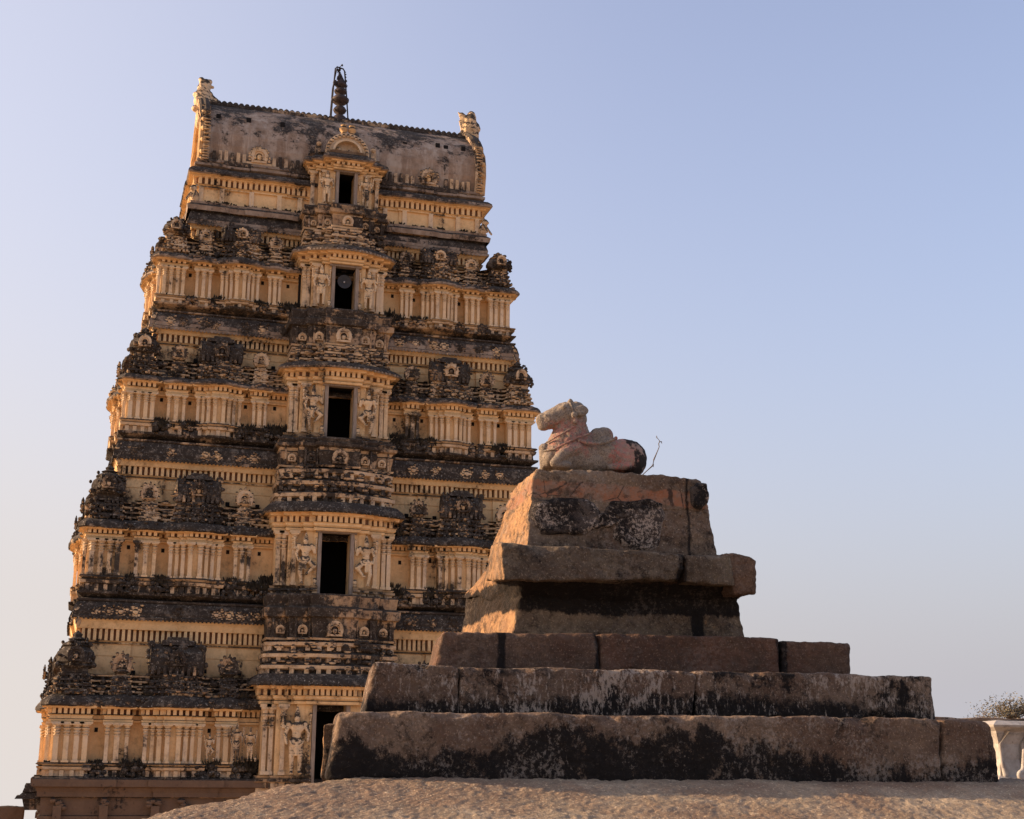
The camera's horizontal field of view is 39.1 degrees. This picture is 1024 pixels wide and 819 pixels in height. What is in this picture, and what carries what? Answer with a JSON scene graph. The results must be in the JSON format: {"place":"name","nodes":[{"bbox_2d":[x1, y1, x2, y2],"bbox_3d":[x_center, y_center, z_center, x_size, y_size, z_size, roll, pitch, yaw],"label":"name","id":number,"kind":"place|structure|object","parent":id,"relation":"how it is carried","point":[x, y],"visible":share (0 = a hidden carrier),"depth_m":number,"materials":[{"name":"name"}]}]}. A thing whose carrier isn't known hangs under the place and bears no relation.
{"place":"outdoors","nodes":[
{"label":"outdoors","id":0,"kind":"place"},
{"bbox_2d":[0,806,24,818],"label":"enclosure wall","id":1,"kind":"structure","parent":0,"point":[11,812],"depth_m":47.55,"materials":[{"name":"brown stone"}]},
{"bbox_2d":[15,64,541,818],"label":"gate tower","id":2,"kind":"structure","parent":0,"point":[329,492],"depth_m":52.54,"materials":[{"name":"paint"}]},
{"bbox_2d":[44,201,514,772],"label":"ledge weeds","id":3,"kind":"object","parent":2,"relation":"on","point":[264,579],"visible":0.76,"depth_m":52.07,"materials":[{"name":"brown plant"}]},
{"bbox_2d":[337,271,351,287],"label":"loudspeaker","id":4,"kind":"object","parent":2,"relation":"attached to","point":[344,281],"visible":1,"depth_m":55.56,"materials":[{"name":"grey metal"}]},
{"bbox_2d":[0,0,1023,818],"label":"sky","id":5,"kind":"structure","parent":0,"point":[779,244],"materials":[{"name":"blue"}]},
{"bbox_3d":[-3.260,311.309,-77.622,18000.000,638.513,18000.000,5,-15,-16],"label":"ground","id":6,"kind":"structure","parent":0,"visible":0},
{"bbox_2d":[144,776,1023,818],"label":"base slab","id":7,"kind":"structure","parent":6,"relation":"on","point":[433,797],"depth_m":7.76,"materials":[{"name":"stone"}]},
{"bbox_2d":[321,467,998,782],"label":"stepped platform","id":8,"kind":"structure","parent":7,"relation":"on","point":[599,636],"depth_m":8.96,"materials":[{"name":"stone"}]},
{"bbox_2d":[536,399,646,474],"bbox_3d":[0.557,0.209,10.117,0.818,0.536,0.308,5,-15,-16],"label":"bull statue","id":9,"kind":"object","parent":8,"relation":"on","point":[572,443],"visible":0.92,"depth_m":10.01,"materials":[{"name":"stone"}]},
{"bbox_2d":[642,436,661,474],"bbox_3d":[1.033,0.351,10.712,0.182,0.329,0.011,5,-15,-16],"label":"dry twig","id":10,"kind":"object","parent":8,"relation":"on","point":[654,457],"visible":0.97,"depth_m":10.71,"materials":[{"name":"brown plant"}]},
{"bbox_2d":[934,716,1023,720],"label":"boundary wall","id":11,"kind":"structure","parent":6,"relation":"on","point":[973,718],"depth_m":22.58,"materials":[{"name":"stone"}]},
{"bbox_2d":[968,691,1023,718],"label":"spreading tree","id":12,"kind":"object","parent":6,"relation":"on","point":[1014,712],"visible":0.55,"depth_m":38.51,"materials":[{"name":"green plant"}]},
{"bbox_2d":[988,720,1023,779],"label":"whitewashed shrine","id":13,"kind":"object","parent":6,"relation":"on","point":[1007,736],"visible":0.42,"depth_m":15.31,"materials":[{"name":"white paint"}]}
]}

